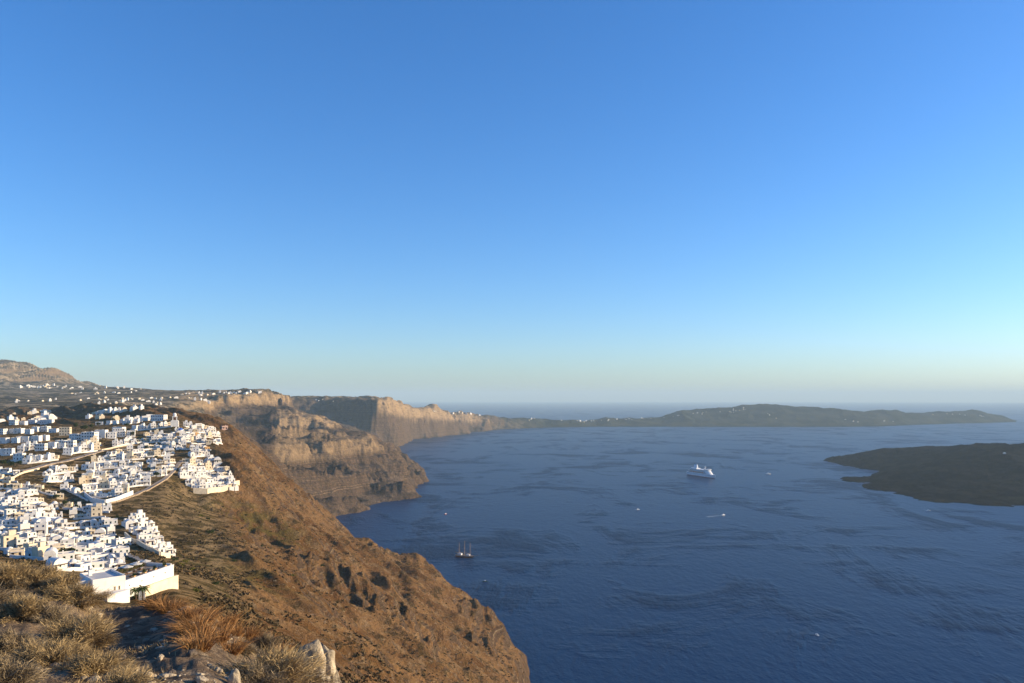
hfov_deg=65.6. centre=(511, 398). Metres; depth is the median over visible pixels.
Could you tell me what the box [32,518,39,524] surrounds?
vaulted house
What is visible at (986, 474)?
lava island
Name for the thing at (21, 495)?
tall house
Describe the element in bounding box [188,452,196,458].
vaulted house
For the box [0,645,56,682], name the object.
dry shrub
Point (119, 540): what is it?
house
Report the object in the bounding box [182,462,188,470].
tall house
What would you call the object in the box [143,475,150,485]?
tall house
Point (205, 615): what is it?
grass tuft
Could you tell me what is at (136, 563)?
parasol
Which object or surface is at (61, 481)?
retaining wall
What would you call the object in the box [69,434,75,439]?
tall house
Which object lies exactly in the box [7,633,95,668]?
dry shrub
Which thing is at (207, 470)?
retaining wall
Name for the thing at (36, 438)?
hotel
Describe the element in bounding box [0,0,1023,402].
sky
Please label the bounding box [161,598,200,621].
grass tuft
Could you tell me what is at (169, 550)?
house
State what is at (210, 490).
stone wall
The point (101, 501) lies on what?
stone wall
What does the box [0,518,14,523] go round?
house
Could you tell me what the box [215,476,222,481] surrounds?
house
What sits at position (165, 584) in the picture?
stone wall
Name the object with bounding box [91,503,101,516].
tall house
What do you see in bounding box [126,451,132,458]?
tall house
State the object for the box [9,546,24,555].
house
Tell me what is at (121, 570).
hedge
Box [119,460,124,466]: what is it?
vaulted house
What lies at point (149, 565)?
pool terrace
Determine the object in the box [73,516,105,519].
retaining wall
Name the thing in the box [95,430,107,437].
hotel
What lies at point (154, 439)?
tall house
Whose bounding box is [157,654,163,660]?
rock
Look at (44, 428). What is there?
hotel
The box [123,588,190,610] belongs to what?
grass tuft
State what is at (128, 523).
vaulted house
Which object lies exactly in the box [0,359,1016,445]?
hills
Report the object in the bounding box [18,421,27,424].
hotel
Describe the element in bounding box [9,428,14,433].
hotel
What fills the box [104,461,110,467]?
vaulted house
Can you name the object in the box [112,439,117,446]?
tall house
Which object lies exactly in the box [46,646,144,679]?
dry shrub
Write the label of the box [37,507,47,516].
house
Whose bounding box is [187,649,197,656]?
rock
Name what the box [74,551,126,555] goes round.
retaining wall
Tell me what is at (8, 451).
hotel
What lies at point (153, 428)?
retaining wall
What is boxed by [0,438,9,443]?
hotel
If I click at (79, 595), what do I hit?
dry shrub
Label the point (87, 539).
house
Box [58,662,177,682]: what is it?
dry shrub
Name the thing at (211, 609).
grass tuft
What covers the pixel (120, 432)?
hotel
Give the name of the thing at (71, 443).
hotel
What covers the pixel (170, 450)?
vaulted house
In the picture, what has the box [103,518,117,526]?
house
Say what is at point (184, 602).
grass tuft
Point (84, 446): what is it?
tall house
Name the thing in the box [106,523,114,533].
tall house
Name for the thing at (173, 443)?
tall house
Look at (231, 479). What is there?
house
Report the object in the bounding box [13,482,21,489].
house
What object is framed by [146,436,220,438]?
retaining wall
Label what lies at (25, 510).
retaining wall
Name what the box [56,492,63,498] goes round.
house
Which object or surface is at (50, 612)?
dry shrub
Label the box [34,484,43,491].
house
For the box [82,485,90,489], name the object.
house
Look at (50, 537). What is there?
house
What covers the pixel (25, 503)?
tall house
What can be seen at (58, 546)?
house
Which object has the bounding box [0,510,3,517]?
vaulted house
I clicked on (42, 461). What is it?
retaining wall
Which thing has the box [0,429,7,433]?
hotel
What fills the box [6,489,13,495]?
vaulted house
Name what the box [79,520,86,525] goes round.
vaulted house
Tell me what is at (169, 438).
tall house
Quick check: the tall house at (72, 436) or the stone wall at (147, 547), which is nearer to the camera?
the stone wall at (147, 547)
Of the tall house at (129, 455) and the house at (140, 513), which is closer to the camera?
the house at (140, 513)
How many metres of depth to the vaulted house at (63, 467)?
711.85 m
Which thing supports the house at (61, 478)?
on the hillside
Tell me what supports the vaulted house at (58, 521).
on the hillside
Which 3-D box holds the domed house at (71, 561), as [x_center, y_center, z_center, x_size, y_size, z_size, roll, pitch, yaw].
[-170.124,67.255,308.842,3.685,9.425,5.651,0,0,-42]
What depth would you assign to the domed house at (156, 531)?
469.98 m
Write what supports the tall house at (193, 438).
on the hillside
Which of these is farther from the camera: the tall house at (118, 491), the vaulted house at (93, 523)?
the tall house at (118, 491)
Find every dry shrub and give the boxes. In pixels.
[0,559,47,591]
[0,579,39,607]
[0,590,49,623]
[0,626,52,654]
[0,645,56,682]
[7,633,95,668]
[18,561,66,589]
[22,601,84,625]
[32,571,83,594]
[34,606,124,649]
[40,578,116,610]
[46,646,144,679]
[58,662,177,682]
[198,640,344,682]
[218,659,296,682]
[228,638,261,657]
[249,631,282,650]
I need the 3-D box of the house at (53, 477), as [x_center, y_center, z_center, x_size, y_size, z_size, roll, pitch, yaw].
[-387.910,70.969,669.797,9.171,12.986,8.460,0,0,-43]
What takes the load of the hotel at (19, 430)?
on the hillside
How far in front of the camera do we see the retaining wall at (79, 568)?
297.36 m
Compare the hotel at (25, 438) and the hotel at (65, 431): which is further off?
the hotel at (65, 431)
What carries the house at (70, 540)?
on the hillside
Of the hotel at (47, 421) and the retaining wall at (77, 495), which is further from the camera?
the hotel at (47, 421)
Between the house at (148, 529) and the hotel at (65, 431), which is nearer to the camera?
the house at (148, 529)
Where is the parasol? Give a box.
[130,562,142,571]
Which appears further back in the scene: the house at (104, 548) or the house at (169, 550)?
the house at (169, 550)
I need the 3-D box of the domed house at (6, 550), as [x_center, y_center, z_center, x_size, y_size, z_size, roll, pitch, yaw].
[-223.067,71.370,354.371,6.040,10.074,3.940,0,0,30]
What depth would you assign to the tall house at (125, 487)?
619.19 m
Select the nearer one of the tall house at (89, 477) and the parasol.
the parasol
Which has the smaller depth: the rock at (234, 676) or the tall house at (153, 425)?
the rock at (234, 676)
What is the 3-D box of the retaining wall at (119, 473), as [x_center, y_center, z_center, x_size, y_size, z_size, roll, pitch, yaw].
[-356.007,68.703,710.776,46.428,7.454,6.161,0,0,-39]
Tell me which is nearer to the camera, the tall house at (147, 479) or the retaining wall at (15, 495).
the retaining wall at (15, 495)
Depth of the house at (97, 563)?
309.77 m
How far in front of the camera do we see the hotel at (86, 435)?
868.12 m
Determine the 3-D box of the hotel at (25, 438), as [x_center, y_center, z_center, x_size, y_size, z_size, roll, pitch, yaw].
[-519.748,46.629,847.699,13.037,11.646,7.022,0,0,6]
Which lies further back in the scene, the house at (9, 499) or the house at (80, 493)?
the house at (80, 493)
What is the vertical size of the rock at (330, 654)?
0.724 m
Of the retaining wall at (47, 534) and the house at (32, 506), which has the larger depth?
the house at (32, 506)
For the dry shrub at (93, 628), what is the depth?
9.11 m
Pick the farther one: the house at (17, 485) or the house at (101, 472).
the house at (101, 472)
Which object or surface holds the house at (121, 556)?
on the hillside
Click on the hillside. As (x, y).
(390, 574)
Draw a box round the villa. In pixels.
[79,569,125,593]
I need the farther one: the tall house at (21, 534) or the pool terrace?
the tall house at (21, 534)
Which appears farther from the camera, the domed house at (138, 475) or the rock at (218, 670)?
the domed house at (138, 475)
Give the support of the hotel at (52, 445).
on the hillside
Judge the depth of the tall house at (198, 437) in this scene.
887.21 m
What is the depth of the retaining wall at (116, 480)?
681.74 m
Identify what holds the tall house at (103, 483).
on the hillside
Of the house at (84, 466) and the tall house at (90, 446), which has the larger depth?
the tall house at (90, 446)
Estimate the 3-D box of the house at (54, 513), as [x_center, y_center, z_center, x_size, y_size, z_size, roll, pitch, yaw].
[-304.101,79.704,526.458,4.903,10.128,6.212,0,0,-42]
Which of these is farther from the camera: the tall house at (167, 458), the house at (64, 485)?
the tall house at (167, 458)
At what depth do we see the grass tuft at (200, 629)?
9.43 m
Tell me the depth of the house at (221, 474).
763.83 m
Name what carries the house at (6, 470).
on the hillside
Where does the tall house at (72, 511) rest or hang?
on the hillside
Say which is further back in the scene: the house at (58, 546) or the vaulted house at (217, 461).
the vaulted house at (217, 461)
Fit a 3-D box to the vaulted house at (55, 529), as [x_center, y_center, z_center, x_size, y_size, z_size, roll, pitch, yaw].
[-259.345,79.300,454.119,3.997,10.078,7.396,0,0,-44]
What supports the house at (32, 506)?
on the hillside
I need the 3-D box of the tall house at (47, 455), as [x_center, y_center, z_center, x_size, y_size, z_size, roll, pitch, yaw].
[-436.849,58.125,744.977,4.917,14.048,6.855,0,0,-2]
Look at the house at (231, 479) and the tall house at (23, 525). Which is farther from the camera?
the house at (231, 479)
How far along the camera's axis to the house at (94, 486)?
653.80 m
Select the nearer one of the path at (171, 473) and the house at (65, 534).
the house at (65, 534)
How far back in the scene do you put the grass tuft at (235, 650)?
9.52 m
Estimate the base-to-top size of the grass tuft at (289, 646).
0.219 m
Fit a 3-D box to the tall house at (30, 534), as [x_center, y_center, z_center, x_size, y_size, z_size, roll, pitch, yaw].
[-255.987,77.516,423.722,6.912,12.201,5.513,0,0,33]
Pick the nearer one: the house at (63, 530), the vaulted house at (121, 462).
the house at (63, 530)
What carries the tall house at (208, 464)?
on the hillside
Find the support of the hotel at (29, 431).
on the hillside
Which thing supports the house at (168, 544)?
on the hillside
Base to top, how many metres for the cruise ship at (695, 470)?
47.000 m
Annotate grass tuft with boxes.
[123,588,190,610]
[142,592,196,613]
[150,609,225,634]
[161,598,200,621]
[163,618,231,652]
[164,596,196,608]
[168,617,205,634]
[173,616,232,637]
[177,603,208,615]
[181,604,226,624]
[187,610,255,643]
[196,604,226,616]
[212,616,233,627]
[215,607,252,625]
[217,631,256,655]
[218,616,253,636]
[237,621,273,640]
[257,627,292,646]
[277,639,298,651]
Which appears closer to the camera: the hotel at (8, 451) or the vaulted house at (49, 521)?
the vaulted house at (49, 521)
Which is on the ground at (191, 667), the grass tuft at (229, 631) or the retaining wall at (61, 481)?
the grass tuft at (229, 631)
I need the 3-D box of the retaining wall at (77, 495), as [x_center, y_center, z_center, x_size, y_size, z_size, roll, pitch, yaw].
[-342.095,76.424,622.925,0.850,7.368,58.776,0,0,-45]
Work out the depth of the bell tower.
963.02 m
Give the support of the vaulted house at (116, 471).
on the hillside
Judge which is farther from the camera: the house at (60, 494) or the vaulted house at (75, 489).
the vaulted house at (75, 489)
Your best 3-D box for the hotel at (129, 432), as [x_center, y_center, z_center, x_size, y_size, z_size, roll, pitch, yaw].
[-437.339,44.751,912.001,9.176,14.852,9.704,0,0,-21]
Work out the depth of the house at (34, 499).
576.02 m
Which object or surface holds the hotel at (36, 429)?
on the hillside
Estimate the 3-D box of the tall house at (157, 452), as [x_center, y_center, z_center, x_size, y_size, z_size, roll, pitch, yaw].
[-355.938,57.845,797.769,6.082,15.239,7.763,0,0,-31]
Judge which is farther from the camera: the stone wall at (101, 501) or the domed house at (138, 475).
the domed house at (138, 475)
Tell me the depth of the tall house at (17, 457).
740.38 m
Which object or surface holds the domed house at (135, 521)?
on the hillside
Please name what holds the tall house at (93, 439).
on the hillside
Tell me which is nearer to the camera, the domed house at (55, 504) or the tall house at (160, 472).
the domed house at (55, 504)
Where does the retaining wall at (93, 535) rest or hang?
on the hillside
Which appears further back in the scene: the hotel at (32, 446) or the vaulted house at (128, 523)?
the hotel at (32, 446)
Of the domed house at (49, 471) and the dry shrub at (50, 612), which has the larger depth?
the domed house at (49, 471)
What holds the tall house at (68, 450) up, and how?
on the hillside
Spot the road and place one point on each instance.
(67, 460)
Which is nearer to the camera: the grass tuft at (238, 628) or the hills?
the grass tuft at (238, 628)
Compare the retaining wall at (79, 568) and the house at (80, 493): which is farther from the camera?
the house at (80, 493)
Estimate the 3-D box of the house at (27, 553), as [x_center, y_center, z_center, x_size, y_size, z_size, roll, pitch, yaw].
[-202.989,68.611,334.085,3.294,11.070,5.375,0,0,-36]
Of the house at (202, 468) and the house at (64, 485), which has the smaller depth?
the house at (64, 485)
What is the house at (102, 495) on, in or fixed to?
on the hillside
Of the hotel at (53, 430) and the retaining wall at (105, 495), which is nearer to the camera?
the retaining wall at (105, 495)
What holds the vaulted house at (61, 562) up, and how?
on the hillside
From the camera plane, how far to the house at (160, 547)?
412.00 m
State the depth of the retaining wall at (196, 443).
874.36 m
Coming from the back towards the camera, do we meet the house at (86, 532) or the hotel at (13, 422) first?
the hotel at (13, 422)
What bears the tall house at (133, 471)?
on the hillside
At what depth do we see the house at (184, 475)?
724.78 m
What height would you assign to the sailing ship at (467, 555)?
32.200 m
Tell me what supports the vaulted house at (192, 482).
on the hillside
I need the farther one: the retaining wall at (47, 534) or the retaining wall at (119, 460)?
the retaining wall at (119, 460)
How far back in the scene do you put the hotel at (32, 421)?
1260.90 m
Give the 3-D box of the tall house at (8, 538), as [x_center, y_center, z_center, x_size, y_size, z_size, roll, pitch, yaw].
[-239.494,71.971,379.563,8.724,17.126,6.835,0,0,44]
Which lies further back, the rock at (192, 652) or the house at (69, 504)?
the house at (69, 504)
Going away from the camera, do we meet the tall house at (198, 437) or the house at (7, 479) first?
the house at (7, 479)
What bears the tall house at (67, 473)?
on the hillside
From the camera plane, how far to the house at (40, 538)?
422.07 m
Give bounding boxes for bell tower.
[170,413,178,426]
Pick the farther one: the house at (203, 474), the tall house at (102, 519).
the house at (203, 474)
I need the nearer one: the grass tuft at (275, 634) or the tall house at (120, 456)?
the grass tuft at (275, 634)
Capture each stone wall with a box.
[15,468,39,476]
[83,490,132,503]
[101,444,128,449]
[108,478,167,502]
[124,532,170,557]
[145,575,178,596]
[193,480,239,493]
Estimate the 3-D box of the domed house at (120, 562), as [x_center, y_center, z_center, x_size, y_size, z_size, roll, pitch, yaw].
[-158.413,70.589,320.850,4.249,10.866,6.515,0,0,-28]
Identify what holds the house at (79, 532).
on the hillside
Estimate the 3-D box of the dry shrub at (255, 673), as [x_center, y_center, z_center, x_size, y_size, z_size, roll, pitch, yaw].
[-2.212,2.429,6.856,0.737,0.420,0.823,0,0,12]
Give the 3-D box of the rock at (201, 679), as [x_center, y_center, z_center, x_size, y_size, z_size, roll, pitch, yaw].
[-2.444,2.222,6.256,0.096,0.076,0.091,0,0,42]
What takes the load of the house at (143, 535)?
on the hillside
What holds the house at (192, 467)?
on the hillside
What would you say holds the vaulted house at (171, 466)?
on the hillside
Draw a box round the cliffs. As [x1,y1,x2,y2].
[0,387,428,516]
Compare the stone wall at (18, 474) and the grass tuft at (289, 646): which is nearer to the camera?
the grass tuft at (289, 646)
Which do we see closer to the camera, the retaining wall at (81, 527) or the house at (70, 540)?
the house at (70, 540)
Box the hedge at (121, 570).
[116,561,145,572]
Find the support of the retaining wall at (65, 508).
on the hillside
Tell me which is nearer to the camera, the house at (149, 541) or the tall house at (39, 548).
the tall house at (39, 548)
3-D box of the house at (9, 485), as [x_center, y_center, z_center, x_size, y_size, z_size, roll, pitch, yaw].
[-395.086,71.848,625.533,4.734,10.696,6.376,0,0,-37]
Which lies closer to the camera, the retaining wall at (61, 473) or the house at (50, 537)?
the house at (50, 537)
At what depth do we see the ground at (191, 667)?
9.40 m
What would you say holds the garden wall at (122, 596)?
on the hillside
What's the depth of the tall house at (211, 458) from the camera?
799.22 m
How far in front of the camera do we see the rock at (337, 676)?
13.16 m
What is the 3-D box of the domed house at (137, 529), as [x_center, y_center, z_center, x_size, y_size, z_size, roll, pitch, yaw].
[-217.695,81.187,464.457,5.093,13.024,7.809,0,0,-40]
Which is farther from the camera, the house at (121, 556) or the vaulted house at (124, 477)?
the vaulted house at (124, 477)
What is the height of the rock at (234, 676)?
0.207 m
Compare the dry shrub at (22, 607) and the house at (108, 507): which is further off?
the house at (108, 507)
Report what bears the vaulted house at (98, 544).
on the hillside
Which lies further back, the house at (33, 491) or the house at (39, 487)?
the house at (39, 487)
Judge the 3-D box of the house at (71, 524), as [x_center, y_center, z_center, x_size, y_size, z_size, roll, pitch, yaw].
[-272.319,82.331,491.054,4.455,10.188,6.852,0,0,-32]
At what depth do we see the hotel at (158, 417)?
1085.45 m
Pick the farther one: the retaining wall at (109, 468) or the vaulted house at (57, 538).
the retaining wall at (109, 468)
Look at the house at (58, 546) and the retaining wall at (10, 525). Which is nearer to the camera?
the house at (58, 546)
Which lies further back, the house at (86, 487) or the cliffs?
the cliffs
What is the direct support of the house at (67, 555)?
on the hillside
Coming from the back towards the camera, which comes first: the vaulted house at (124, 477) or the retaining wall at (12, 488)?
the vaulted house at (124, 477)
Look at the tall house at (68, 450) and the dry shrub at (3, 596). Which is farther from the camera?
the tall house at (68, 450)
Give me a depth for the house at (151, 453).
798.97 m
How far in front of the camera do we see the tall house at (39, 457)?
739.84 m
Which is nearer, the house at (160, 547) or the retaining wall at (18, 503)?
the house at (160, 547)
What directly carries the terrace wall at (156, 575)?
on the hillside
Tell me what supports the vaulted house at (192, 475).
on the hillside
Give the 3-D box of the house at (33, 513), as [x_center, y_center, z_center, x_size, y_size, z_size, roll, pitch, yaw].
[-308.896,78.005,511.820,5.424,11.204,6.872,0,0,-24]
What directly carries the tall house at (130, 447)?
on the hillside
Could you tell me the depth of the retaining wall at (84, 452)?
792.28 m
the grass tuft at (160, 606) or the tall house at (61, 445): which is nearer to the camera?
the grass tuft at (160, 606)
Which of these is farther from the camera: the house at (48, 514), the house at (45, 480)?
the house at (45, 480)
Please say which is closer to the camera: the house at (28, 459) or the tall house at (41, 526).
the tall house at (41, 526)
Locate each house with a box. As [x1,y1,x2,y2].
[0,502,7,510]
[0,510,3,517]
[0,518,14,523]
[0,529,18,547]
[2,475,14,482]
[3,468,11,472]
[3,496,13,504]
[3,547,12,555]
[4,508,16,518]
[6,482,13,487]
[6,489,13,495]
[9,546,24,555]
[10,453,25,461]
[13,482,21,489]
[14,504,24,509]
[14,511,23,519]
[16,491,24,502]
[16,531,27,537]
[16,537,28,547]
[18,519,29,531]
[19,498,29,509]
[20,513,28,522]
[21,482,29,487]
[22,456,31,463]
[23,531,36,540]
[23,540,37,548]
[25,547,31,555]
[26,488,38,494]
[27,455,35,461]
[29,510,36,517]
[30,497,37,501]
[30,504,36,508]
[32,455,43,461]
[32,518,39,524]
[32,535,45,540]
[32,541,49,556]
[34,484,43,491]
[34,518,47,535]
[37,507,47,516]
[39,502,49,510]
[39,517,53,526]
[42,452,50,460]
[42,475,49,482]
[44,547,57,560]
[45,474,58,480]
[45,512,51,516]
[46,469,52,474]
[46,557,71,571]
[47,533,53,540]
[49,465,59,472]
[49,540,55,546]
[50,510,57,516]
[51,501,58,508]
[51,543,64,549]
[52,535,61,543]
[53,527,61,533]
[54,517,65,527]
[56,442,65,448]
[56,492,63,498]
[58,476,66,480]
[58,528,68,535]
[58,550,74,559]
[59,464,68,471]
[60,482,68,489]
[60,538,74,545]
[61,519,67,528]
[62,447,73,454]
[62,531,74,537]
[64,471,69,479]
[65,501,72,507]
[67,559,78,566]
[68,522,74,528]
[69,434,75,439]
[69,507,76,517]
[71,487,80,493]
[73,544,85,551]
[74,446,80,451]
[74,562,94,571]
[75,513,83,519]
[75,530,82,534]
[76,554,89,559]
[77,490,85,496]
[78,475,85,483]
[78,535,93,542]
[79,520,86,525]
[80,442,86,450]
[81,462,89,469]
[81,558,104,570]
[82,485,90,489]
[82,527,90,534]
[85,473,92,483]
[86,543,95,551]
[87,442,93,450]
[88,462,94,469]
[88,552,108,560]
[89,483,98,489]
[90,435,96,442]
[90,519,96,527]
[91,454,95,461]
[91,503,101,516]
[92,541,104,547]
[93,441,100,449]
[94,470,106,475]
[94,528,105,536]
[96,535,114,542]
[96,545,117,552]
[98,477,107,488]
[98,492,108,497]
[101,517,108,524]
[103,503,111,510]
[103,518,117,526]
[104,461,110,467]
[105,558,116,567]
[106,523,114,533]
[106,554,115,560]
[108,478,116,487]
[110,462,117,466]
[111,537,132,545]
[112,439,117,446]
[112,545,130,555]
[113,469,119,474]
[114,485,122,496]
[114,559,124,567]
[116,451,123,459]
[116,552,125,563]
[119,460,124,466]
[119,484,128,493]
[120,474,128,480]
[124,519,133,528]
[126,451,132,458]
[127,443,132,451]
[129,468,136,477]
[132,519,139,525]
[133,509,147,519]
[133,526,143,534]
[134,473,141,479]
[137,517,147,526]
[137,532,151,540]
[142,525,154,536]
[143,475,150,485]
[144,538,155,545]
[147,450,153,455]
[148,520,157,529]
[150,421,155,427]
[151,434,156,442]
[153,529,161,535]
[154,448,160,456]
[156,543,166,552]
[157,469,161,476]
[162,468,166,475]
[164,453,169,463]
[165,542,175,552]
[165,547,175,556]
[167,434,171,441]
[167,448,174,453]
[167,464,176,469]
[170,441,175,447]
[178,471,189,478]
[180,439,185,447]
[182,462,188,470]
[185,434,190,441]
[185,479,189,486]
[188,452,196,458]
[188,456,196,465]
[189,465,195,471]
[189,478,196,487]
[190,423,203,428]
[190,435,196,441]
[190,472,194,478]
[193,446,198,455]
[195,434,200,441]
[198,466,205,470]
[198,479,205,488]
[199,471,207,478]
[204,460,212,469]
[206,479,213,484]
[207,455,213,465]
[214,457,221,465]
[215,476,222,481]
[216,472,224,477]
[223,466,229,471]
[225,482,233,490]
[228,476,234,482]
[232,482,238,490]
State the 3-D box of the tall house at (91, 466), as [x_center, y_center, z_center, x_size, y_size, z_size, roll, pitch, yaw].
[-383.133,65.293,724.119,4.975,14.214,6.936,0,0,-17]
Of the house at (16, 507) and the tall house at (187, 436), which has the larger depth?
the tall house at (187, 436)
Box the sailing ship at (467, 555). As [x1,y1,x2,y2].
[455,546,477,557]
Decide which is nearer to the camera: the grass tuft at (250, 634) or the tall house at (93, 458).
the grass tuft at (250, 634)
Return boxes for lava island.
[823,443,1023,506]
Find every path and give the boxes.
[123,460,181,498]
[126,553,153,562]
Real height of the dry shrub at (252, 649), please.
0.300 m
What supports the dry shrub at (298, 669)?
on the ground at (191, 667)
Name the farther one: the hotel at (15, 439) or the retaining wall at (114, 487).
the hotel at (15, 439)
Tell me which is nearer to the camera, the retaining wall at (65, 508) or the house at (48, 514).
the house at (48, 514)
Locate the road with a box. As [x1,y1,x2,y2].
[20,445,126,470]
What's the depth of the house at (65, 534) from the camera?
450.81 m
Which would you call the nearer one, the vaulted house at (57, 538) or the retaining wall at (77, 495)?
the vaulted house at (57, 538)
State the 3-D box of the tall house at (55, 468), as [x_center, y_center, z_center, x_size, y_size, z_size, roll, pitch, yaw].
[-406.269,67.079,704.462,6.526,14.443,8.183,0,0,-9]
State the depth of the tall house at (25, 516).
479.91 m
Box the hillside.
[0,405,529,682]
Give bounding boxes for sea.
[336,402,1023,682]
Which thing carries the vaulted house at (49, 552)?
on the hillside
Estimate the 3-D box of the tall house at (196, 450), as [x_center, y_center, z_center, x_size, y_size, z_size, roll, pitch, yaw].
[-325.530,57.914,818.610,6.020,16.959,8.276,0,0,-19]
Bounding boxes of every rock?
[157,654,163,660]
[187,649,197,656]
[195,675,208,682]
[214,667,222,673]
[227,668,240,682]
[295,639,325,682]
[320,642,335,682]
[333,670,339,682]
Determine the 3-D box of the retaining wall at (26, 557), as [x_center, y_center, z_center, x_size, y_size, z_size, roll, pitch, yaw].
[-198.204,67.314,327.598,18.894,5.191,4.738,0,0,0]
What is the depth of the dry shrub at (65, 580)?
11.97 m
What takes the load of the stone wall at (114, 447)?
on the road
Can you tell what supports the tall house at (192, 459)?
on the hillside
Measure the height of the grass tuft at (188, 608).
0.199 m
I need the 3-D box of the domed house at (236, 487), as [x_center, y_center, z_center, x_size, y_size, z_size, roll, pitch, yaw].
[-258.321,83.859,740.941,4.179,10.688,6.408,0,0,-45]
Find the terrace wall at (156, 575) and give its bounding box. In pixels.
[126,564,173,596]
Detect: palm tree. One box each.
[130,587,138,599]
[135,585,150,599]
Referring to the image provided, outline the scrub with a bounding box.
[0,412,523,682]
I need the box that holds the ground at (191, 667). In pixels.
[0,584,327,682]
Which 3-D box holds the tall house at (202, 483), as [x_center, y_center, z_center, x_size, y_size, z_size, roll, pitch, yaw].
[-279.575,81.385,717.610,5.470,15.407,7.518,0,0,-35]
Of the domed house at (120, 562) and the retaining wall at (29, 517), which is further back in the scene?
the retaining wall at (29, 517)
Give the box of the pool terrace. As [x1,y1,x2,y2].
[113,560,171,579]
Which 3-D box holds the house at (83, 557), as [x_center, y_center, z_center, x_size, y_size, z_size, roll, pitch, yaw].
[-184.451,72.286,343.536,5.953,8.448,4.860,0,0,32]
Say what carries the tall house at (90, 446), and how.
on the hillside
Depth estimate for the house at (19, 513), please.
508.42 m
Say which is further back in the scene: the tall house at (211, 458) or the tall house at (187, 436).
the tall house at (187, 436)
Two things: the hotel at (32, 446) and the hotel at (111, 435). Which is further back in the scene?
the hotel at (111, 435)
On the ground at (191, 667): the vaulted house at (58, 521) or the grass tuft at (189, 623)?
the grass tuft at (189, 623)
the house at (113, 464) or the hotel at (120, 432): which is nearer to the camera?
the house at (113, 464)
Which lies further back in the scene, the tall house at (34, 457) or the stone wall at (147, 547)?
the tall house at (34, 457)
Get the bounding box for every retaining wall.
[0,488,33,489]
[0,494,32,497]
[0,517,55,518]
[0,524,54,526]
[7,501,42,504]
[9,555,43,560]
[16,508,54,511]
[27,459,58,463]
[36,533,61,535]
[45,471,75,474]
[47,480,73,482]
[57,567,114,570]
[62,507,109,512]
[62,543,122,545]
[64,488,87,500]
[64,525,109,529]
[68,534,116,536]
[73,450,97,453]
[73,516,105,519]
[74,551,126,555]
[82,477,142,484]
[86,465,142,470]
[86,484,147,491]
[92,495,114,497]
[93,469,142,477]
[95,458,144,462]
[109,451,144,455]
[136,426,171,430]
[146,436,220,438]
[160,441,222,444]
[180,448,210,450]
[181,470,224,471]
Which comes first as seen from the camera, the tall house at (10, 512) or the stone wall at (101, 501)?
the tall house at (10, 512)
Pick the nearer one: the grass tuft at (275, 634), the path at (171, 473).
the grass tuft at (275, 634)
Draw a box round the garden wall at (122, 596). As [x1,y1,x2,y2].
[104,589,129,602]
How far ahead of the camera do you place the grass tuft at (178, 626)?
9.71 m
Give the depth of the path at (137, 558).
364.66 m
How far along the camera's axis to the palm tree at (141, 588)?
177.17 m
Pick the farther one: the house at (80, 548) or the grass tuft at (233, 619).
the house at (80, 548)
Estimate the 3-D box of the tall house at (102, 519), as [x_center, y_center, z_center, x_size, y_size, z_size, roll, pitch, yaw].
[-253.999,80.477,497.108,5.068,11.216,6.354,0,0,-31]
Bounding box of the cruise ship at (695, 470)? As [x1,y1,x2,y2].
[687,464,715,477]
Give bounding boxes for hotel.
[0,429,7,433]
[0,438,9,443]
[1,448,14,455]
[9,420,17,424]
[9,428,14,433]
[11,437,20,442]
[15,428,24,433]
[17,436,30,441]
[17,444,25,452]
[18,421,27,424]
[22,441,29,450]
[24,428,33,433]
[27,420,36,423]
[30,441,36,449]
[31,435,41,441]
[32,426,39,431]
[35,443,47,450]
[40,426,50,431]
[42,435,49,440]
[44,419,54,424]
[48,428,58,432]
[48,442,57,448]
[59,427,71,435]
[63,439,76,446]
[81,431,98,440]
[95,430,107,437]
[107,432,115,438]
[113,428,125,436]
[126,430,135,437]
[130,425,138,429]
[151,415,167,420]
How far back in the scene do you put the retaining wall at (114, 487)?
653.26 m
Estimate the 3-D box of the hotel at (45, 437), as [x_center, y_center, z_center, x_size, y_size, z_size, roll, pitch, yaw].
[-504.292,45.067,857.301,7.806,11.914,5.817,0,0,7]
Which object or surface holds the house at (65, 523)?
on the hillside
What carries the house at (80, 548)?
on the hillside
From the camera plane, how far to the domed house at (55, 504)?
569.76 m
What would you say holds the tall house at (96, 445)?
on the hillside
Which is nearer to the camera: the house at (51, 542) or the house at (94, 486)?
the house at (51, 542)
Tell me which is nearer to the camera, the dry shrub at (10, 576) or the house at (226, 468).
the dry shrub at (10, 576)
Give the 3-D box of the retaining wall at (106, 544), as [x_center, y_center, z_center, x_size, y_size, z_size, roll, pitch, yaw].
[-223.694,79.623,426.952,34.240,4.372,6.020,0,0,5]
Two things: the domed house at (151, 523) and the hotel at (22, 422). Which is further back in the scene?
the hotel at (22, 422)
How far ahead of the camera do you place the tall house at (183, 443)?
844.98 m
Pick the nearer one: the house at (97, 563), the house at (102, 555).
the house at (97, 563)
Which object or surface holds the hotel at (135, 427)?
on the hillside
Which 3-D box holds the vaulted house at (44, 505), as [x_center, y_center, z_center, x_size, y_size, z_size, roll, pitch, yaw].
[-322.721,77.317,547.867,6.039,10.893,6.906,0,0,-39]
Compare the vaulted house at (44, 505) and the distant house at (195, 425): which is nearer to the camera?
the vaulted house at (44, 505)
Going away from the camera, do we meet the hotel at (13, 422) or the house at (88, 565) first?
the house at (88, 565)
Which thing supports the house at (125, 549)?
on the hillside

